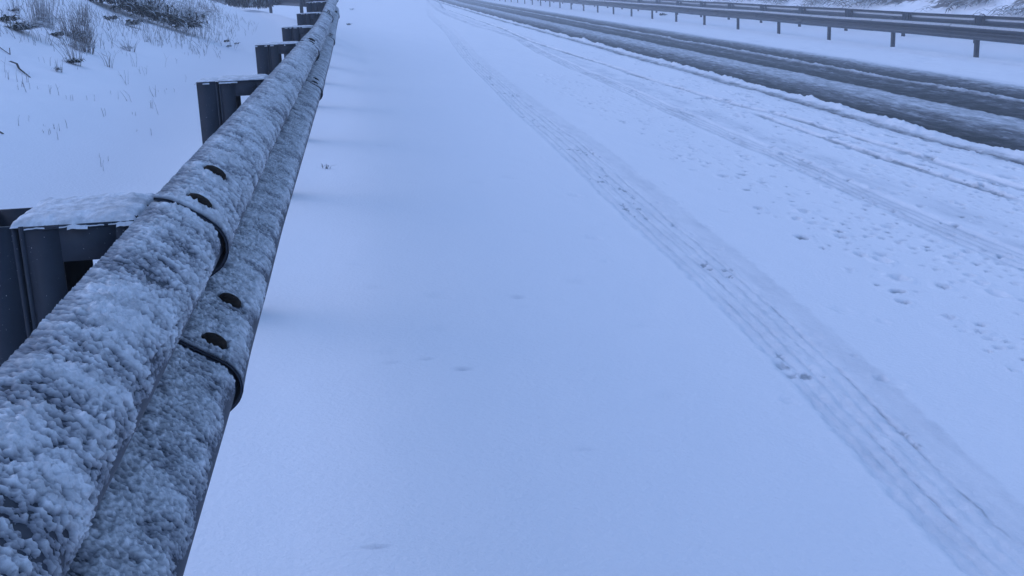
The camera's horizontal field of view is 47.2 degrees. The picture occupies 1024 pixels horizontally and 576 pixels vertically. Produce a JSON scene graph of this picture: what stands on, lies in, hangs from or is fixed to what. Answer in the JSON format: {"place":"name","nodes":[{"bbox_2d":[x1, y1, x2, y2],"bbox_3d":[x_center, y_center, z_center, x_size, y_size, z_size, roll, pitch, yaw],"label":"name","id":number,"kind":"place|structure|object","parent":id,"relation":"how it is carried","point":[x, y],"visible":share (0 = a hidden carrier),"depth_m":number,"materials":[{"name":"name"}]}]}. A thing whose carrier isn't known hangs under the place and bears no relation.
{"place":"outdoors","nodes":[
{"label":"outdoors","id":0,"kind":"place"},
{"bbox_2d":[0,0,1023,575],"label":"snowy ground","id":1,"kind":"structure","parent":0,"point":[554,288],"depth_m":4.00,"materials":[{"name":"white snow"}]},
{"bbox_2d":[0,8,21,21],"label":"grass tuft","id":2,"kind":"object","parent":1,"relation":"on","point":[2,19],"visible":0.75,"depth_m":9.47,"materials":[{"name":"grey plant"}]},
{"bbox_2d":[5,0,23,13],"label":"grass tuft","id":3,"kind":"object","parent":1,"relation":"on","point":[15,7],"visible":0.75,"depth_m":10.19,"materials":[{"name":"grey plant"}]},
{"bbox_2d":[9,61,30,77],"bbox_3d":[-3.185,-1.416,7.590,0.034,0.097,0.370,-13,18,-35],"label":"stick","id":4,"kind":"object","parent":1,"relation":"on","point":[17,65],"visible":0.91,"depth_m":7.58,"materials":[{"name":"brown wood"}]},
{"bbox_2d":[4,16,66,32],"bbox_3d":[-3.689,-2.015,9.039,0.510,0.154,0.241,-1,15,3],"label":"grass tuft","id":5,"kind":"object","parent":1,"relation":"on","point":[25,24],"visible":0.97,"depth_m":9.05,"materials":[{"name":"grey plant"}]},
{"bbox_2d":[21,0,74,29],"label":"grass tuft","id":6,"kind":"object","parent":1,"relation":"on","point":[37,12],"visible":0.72,"depth_m":9.96,"materials":[{"name":"grey plant"}]},
{"bbox_2d":[49,26,65,37],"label":"grass tuft","id":7,"kind":"object","parent":1,"relation":"on","point":[56,35],"visible":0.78,"depth_m":9.47,"materials":[{"name":"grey plant"}]},
{"bbox_2d":[54,60,62,71],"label":"grass tuft","id":8,"kind":"object","parent":1,"relation":"on","point":[57,69],"visible":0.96,"depth_m":8.06,"materials":[{"name":"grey plant"}]},
{"bbox_2d":[52,42,86,65],"bbox_3d":[-3.195,-1.686,8.494,0.270,0.218,0.151,0,15,8],"label":"grass tuft","id":9,"kind":"object","parent":1,"relation":"on","point":[73,60],"visible":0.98,"depth_m":8.50,"materials":[{"name":"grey plant"}]},
{"bbox_2d":[50,11,100,42],"bbox_3d":[-3.615,-2.161,9.751,0.386,0.289,0.233,-1,15,5],"label":"grass tuft","id":10,"kind":"object","parent":1,"relation":"on","point":[78,31],"visible":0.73,"depth_m":9.74,"materials":[{"name":"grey plant"}]},
{"bbox_2d":[68,0,88,17],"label":"grass tuft","id":11,"kind":"object","parent":1,"relation":"on","point":[80,9],"visible":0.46,"depth_m":11.58,"materials":[{"name":"grey plant"}]},
{"bbox_2d":[58,30,102,53],"bbox_3d":[-3.420,-1.934,9.266,0.359,0.190,0.236,-4,15,-7],"label":"grass tuft","id":12,"kind":"object","parent":1,"relation":"on","point":[92,46],"visible":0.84,"depth_m":9.26,"materials":[{"name":"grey plant"}]},
{"bbox_2d":[71,0,98,25],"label":"grass tuft","id":13,"kind":"object","parent":1,"relation":"on","point":[82,15],"visible":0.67,"depth_m":10.79,"materials":[{"name":"grey plant"}]},
{"bbox_2d":[97,50,119,67],"bbox_3d":[-3.059,-1.723,8.903,0.220,0.179,0.083,-6,15,-15],"label":"grass tuft","id":14,"kind":"object","parent":1,"relation":"on","point":[108,60],"visible":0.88,"depth_m":8.91,"materials":[{"name":"brown plant"}]},
{"bbox_2d":[101,8,120,21],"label":"grass tuft","id":15,"kind":"object","parent":1,"relation":"on","point":[113,17],"visible":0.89,"depth_m":12.06,"materials":[{"name":"grey plant"}]},
{"bbox_2d":[109,39,141,51],"bbox_3d":[-3.402,-2.136,10.385,0.312,0.149,0.143,-1,15,5],"label":"grass tuft","id":16,"kind":"object","parent":1,"relation":"on","point":[129,48],"visible":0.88,"depth_m":10.36,"materials":[{"name":"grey plant"}]},
{"bbox_2d":[0,0,256,170],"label":"dry stems","id":17,"kind":"object","parent":1,"relation":"on","point":[186,29],"visible":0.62,"depth_m":11.89,"materials":[{"name":"brown plant"}]},
{"bbox_2d":[121,17,155,25],"bbox_3d":[-3.857,-2.763,12.166,0.373,0.083,0.201,-4,15,-7],"label":"grass tuft","id":18,"kind":"object","parent":1,"relation":"on","point":[129,21],"visible":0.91,"depth_m":12.15,"materials":[{"name":"grey plant"}]},
{"bbox_2d":[132,29,162,47],"bbox_3d":[-3.542,-2.439,11.439,0.304,0.203,0.232,-4,15,-7],"label":"grass tuft","id":19,"kind":"object","parent":1,"relation":"on","point":[160,41],"visible":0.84,"depth_m":11.44,"materials":[{"name":"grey plant"}]},
{"bbox_2d":[89,0,223,35],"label":"bush","id":20,"kind":"object","parent":1,"relation":"on","point":[155,14],"visible":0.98,"depth_m":13.13,"materials":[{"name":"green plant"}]},
{"bbox_2d":[0,0,339,575],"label":"guardrail","id":21,"kind":"object","parent":1,"relation":"on","point":[124,360],"visible":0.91,"depth_m":1.18,"materials":[{"name":"metal"}]},
{"bbox_2d":[221,0,278,9],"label":"bush","id":22,"kind":"object","parent":1,"relation":"on","point":[258,4],"visible":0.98,"depth_m":24.34,"materials":[{"name":"grey plant"}]},
{"bbox_2d":[499,0,1023,57],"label":"guardrail","id":23,"kind":"object","parent":1,"relation":"on","point":[977,34],"visible":0.99,"depth_m":30.65,"materials":[{"name":"grey metal"}]},
{"bbox_2d":[531,0,1023,42],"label":"guardrail","id":24,"kind":"object","parent":1,"relation":"on","point":[1004,22],"visible":0.87,"depth_m":36.08,"materials":[{"name":"grey metal"}]},
{"bbox_2d":[691,0,1023,15],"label":"hillside scrub","id":25,"kind":"object","parent":1,"relation":"on","point":[816,1],"visible":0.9,"depth_m":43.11,"materials":[{"name":"grey plant"}]}
]}

